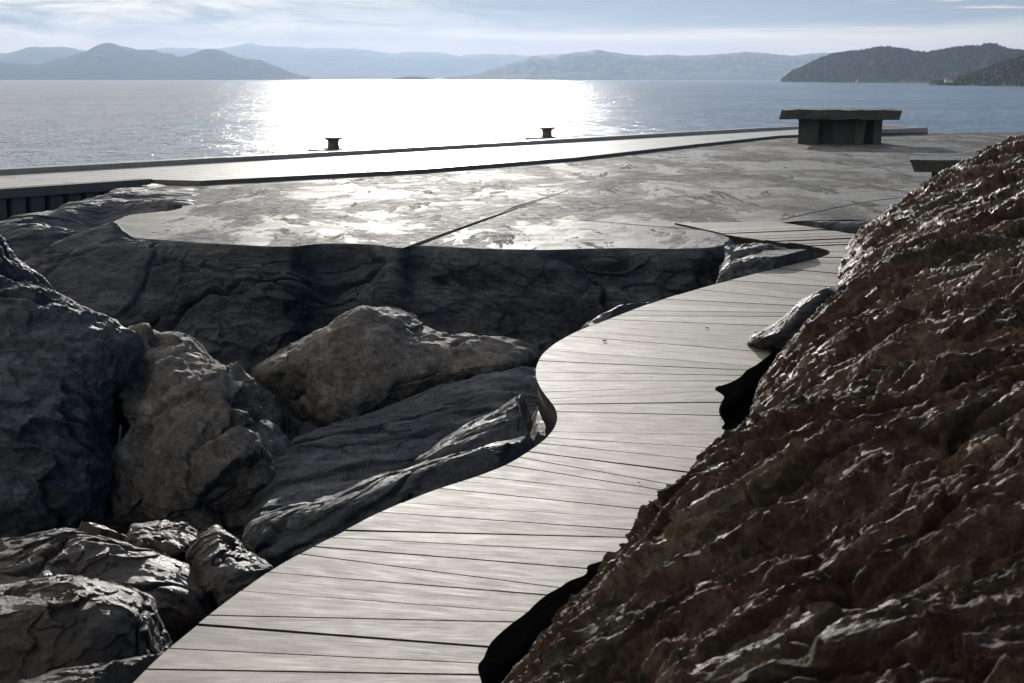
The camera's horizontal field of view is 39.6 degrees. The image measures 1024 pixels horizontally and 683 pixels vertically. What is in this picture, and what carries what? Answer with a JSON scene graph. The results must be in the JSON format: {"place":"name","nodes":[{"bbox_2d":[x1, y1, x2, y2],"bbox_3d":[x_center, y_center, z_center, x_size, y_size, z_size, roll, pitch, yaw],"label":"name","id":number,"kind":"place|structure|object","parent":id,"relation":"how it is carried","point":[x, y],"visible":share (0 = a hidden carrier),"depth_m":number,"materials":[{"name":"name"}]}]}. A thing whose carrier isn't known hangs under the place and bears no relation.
{"place":"outdoors","nodes":[
{"label":"outdoors","id":0,"kind":"place"},
{"bbox_2d":[0,47,84,63],"bbox_3d":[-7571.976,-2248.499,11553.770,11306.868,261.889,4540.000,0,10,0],"label":"hills","id":1,"kind":"structure","parent":0,"point":[33,55],"depth_m":10159.97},
{"bbox_2d":[0,183,197,231],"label":"rock shoulder","id":2,"kind":"object","parent":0,"point":[113,205],"visible":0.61,"depth_m":19.98},
{"bbox_2d":[0,43,309,79],"bbox_3d":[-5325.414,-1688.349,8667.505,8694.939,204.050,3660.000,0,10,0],"label":"island hills","id":3,"kind":"structure","parent":0,"point":[107,61],"depth_m":7128.86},
{"bbox_2d":[0,43,560,78],"bbox_3d":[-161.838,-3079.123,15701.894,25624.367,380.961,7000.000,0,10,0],"label":"hills","id":4,"kind":"structure","parent":0,"point":[331,63],"depth_m":13409.08,"materials":[{"name":"rock"},{"name":"dark foliage"}]},
{"bbox_2d":[118,219,872,562],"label":"bedrock floor","id":5,"kind":"structure","parent":0,"point":[732,419],"depth_m":8.60,"materials":[{"name":"grey stone"}]},
{"bbox_2d":[0,223,80,261],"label":"boulder","id":6,"kind":"object","parent":5,"relation":"on","point":[24,242],"visible":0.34,"depth_m":16.31,"materials":[{"name":"grey stone"}]},
{"bbox_2d":[0,234,144,538],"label":"boulder","id":7,"kind":"object","parent":5,"relation":"on","point":[68,367],"visible":0.88,"depth_m":9.68,"materials":[{"name":"grey stone"}]},
{"bbox_2d":[0,574,172,682],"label":"boulder","id":8,"kind":"object","parent":5,"relation":"on","point":[51,623],"visible":0.81,"depth_m":4.75,"materials":[{"name":"grey stone"}]},
{"bbox_2d":[17,653,162,682],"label":"boulder","id":9,"kind":"object","parent":5,"relation":"on","point":[130,670],"visible":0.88,"depth_m":4.28,"materials":[{"name":"grey stone"}]},
{"bbox_2d":[0,521,217,644],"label":"boulder","id":10,"kind":"object","parent":5,"relation":"on","point":[185,602],"visible":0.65,"depth_m":5.83,"materials":[{"name":"grey stone"}]},
{"bbox_2d":[123,519,197,561],"bbox_3d":[-1.685,0.975,6.856,0.371,0.263,0.808,-2,11,-10],"label":"boulder","id":11,"kind":"object","parent":10,"relation":"on","point":[174,540],"visible":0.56,"depth_m":6.62,"materials":[{"name":"grey stone"}]},
{"bbox_2d":[185,525,273,607],"bbox_3d":[-1.256,0.979,6.238,0.351,0.329,1.009,-3,11,-18],"label":"boulder","id":12,"kind":"object","parent":10,"relation":"on","point":[227,566],"visible":0.7,"depth_m":5.95,"materials":[{"name":"grey stone"}]},
{"bbox_2d":[105,322,290,536],"bbox_3d":[-2.374,0.695,10.699,1.607,1.584,2.389,0,10,0],"label":"boulder","id":13,"kind":"object","parent":5,"relation":"on","point":[199,445],"visible":0.73,"depth_m":9.90,"materials":[{"name":"stone"}]},
{"bbox_2d":[242,436,536,567],"bbox_3d":[-0.544,0.790,7.014,1.594,0.688,1.077,-3,11,-16],"label":"rock ledge","id":14,"kind":"object","parent":5,"relation":"on","point":[277,537],"visible":0.6,"depth_m":6.53,"materials":[{"name":"grey stone"}]},
{"bbox_2d":[243,366,537,529],"bbox_3d":[-0.911,0.764,10.927,1.849,0.821,3.744,9,14,41],"label":"boulder","id":15,"kind":"object","parent":5,"relation":"on","point":[335,458],"visible":0.56,"depth_m":10.45,"materials":[{"name":"grey stone"}]},
{"bbox_2d":[252,305,541,427],"bbox_3d":[-0.975,0.261,12.355,2.505,1.159,1.947,0,10,0],"label":"boulder","id":16,"kind":"object","parent":5,"relation":"on","point":[359,361],"visible":0.76,"depth_m":11.74,"materials":[{"name":"stone"}]},
{"bbox_2d":[114,196,735,441],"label":"cliff","id":17,"kind":"structure","parent":5,"relation":"on","point":[248,308],"depth_m":14.51,"materials":[{"name":"grey stone"}]},
{"bbox_2d":[24,222,173,327],"bbox_3d":[-4.386,-0.689,15.466,2.157,1.191,1.362,4,11,19],"label":"boulder","id":18,"kind":"object","parent":17,"relation":"on","point":[110,270],"visible":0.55,"depth_m":14.97,"materials":[{"name":"grey stone"}]},
{"bbox_2d":[414,394,532,464],"bbox_3d":[-0.116,0.538,8.277,0.877,0.432,0.986,0,10,0],"label":"rock ledge","id":19,"kind":"object","parent":5,"relation":"on","point":[510,419],"visible":0.46,"depth_m":7.95,"materials":[{"name":"grey stone"}]},
{"bbox_2d":[133,222,855,682],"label":"boardwalk","id":20,"kind":"structure","parent":5,"relation":"on","point":[483,578],"depth_m":5.50,"materials":[{"name":"pale weathered timber"}]},
{"bbox_2d":[580,301,652,329],"bbox_3d":[0.987,-0.050,10.866,1.454,0.450,0.799,-8,13,-38],"label":"rock ledge","id":21,"kind":"object","parent":5,"relation":"on","point":[615,312],"visible":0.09,"depth_m":10.73,"materials":[{"name":"grey stone"}]},
{"bbox_2d":[723,243,787,262],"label":"boulder","id":22,"kind":"object","parent":5,"relation":"on","point":[739,251],"visible":0.46,"depth_m":13.92,"materials":[{"name":"grey stone"}]},
{"bbox_2d":[502,134,1023,682],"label":"rock outcrop","id":23,"kind":"object","parent":5,"relation":"on","point":[842,502],"visible":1,"depth_m":3.29,"materials":[{"name":"brown stone"}]},
{"bbox_2d":[716,249,816,283],"bbox_3d":[2.545,-0.636,13.290,1.485,0.392,0.989,0,10,0],"label":"boulder","id":24,"kind":"object","parent":5,"relation":"on","point":[753,263],"visible":0.37,"depth_m":13.00,"materials":[{"name":"grey stone"}]},
{"bbox_2d":[747,287,837,356],"bbox_3d":[1.874,-0.117,9.163,0.717,0.572,1.005,0,10,0],"label":"boulder","id":25,"kind":"object","parent":5,"relation":"on","point":[773,339],"visible":0.43,"depth_m":8.78,"materials":[{"name":"grey stone"}]},
{"bbox_2d":[872,202,898,220],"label":"boulder","id":26,"kind":"object","parent":5,"relation":"on","point":[887,208],"visible":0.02,"depth_m":15.76,"materials":[{"name":"grey stone"}]},
{"bbox_2d":[0,79,1023,167],"bbox_3d":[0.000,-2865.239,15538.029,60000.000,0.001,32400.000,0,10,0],"label":"water","id":27,"kind":"structure","parent":0,"point":[52,122],"depth_m":259.61,"materials":[{"name":"blue liquid"}]},
{"bbox_2d":[393,76,432,79],"bbox_3d":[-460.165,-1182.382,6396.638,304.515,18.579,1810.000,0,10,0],"label":"islet","id":28,"kind":"object","parent":27,"relation":"in","point":[412,78],"visible":0.84,"depth_m":5559.37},
{"bbox_2d":[0,124,927,224],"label":"quay","id":29,"kind":"structure","parent":27,"relation":"in","point":[29,189],"depth_m":27.66,"materials":[{"name":"grey concrete"}]},
{"bbox_2d":[308,137,363,151],"bbox_3d":[-3.941,-4.489,32.383,0.703,0.341,1.267,8,13,38],"label":"mooring bollard","id":30,"kind":"object","parent":29,"relation":"on","point":[333,143],"visible":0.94,"depth_m":32.01,"materials":[{"name":"metal"}]},
{"bbox_2d":[526,127,569,139],"bbox_3d":[1.047,-5.678,38.793,0.719,0.349,1.296,8,13,38],"label":"mooring bollard","id":31,"kind":"object","parent":29,"relation":"on","point":[546,132],"visible":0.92,"depth_m":38.41,"materials":[{"name":"metal"}]},
{"bbox_2d":[780,46,1022,82],"bbox_3d":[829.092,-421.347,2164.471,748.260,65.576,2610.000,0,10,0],"label":"wooded headland","id":32,"kind":"structure","parent":27,"relation":"in","point":[885,80],"depth_m":2217.51,"materials":[{"name":"plant"}]},
{"bbox_2d":[781,43,1023,81],"bbox_3d":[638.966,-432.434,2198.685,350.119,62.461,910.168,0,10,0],"label":"forest","id":33,"kind":"object","parent":32,"relation":"on","point":[940,51],"visible":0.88,"depth_m":2262.05,"materials":[{"name":"green plant"}]},
{"bbox_2d":[929,57,1023,85],"bbox_3d":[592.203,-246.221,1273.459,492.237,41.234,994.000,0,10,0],"label":"wooded point","id":34,"kind":"structure","parent":27,"relation":"in","point":[992,84],"depth_m":1187.38,"materials":[{"name":"green plant"}]},
{"bbox_2d":[944,77,952,81],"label":"house","id":35,"kind":"structure","parent":34,"relation":"on","point":[948,79],"depth_m":1212.89,"materials":[{"name":"grey concrete"}]},
{"bbox_2d":[930,55,1023,85],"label":"forest","id":36,"kind":"object","parent":34,"relation":"on","point":[994,67],"visible":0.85,"depth_m":1217.97,"materials":[{"name":"green plant"}]},
{"bbox_2d":[0,0,1023,55],"label":"sky","id":37,"kind":"structure","parent":0,"point":[454,27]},
{"bbox_2d":[115,132,1023,249],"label":"ground","id":38,"kind":"structure","parent":0,"point":[646,200],"depth_m":20.50,"materials":[{"name":"grey concrete"}]},
{"bbox_2d":[779,108,902,143],"bbox_3d":[8.821,-5.801,38.268,3.181,0.938,1.746,2,11,13],"label":"stone table","id":39,"kind":"object","parent":38,"relation":"on","point":[847,126],"visible":1,"depth_m":37.82,"materials":[{"name":"stone"}]},
{"bbox_2d":[910,156,969,177],"bbox_3d":[6.529,-2.191,19.513,2.084,0.651,1.115,3,11,17],"label":"stone table","id":40,"kind":"object","parent":38,"relation":"on","point":[934,165],"visible":0.22,"depth_m":19.21,"materials":[{"name":"stone"}]},
{"bbox_2d":[445,49,830,79],"bbox_3d":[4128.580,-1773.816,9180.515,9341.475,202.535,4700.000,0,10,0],"label":"ridge hills","id":41,"kind":"structure","parent":0,"point":[597,64],"depth_m":7741.49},
{"bbox_2d":[795,220,871,233],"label":"boulder","id":42,"kind":"object","parent":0,"point":[851,227],"visible":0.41,"depth_m":16.43,"materials":[{"name":"grey stone"}]}
]}

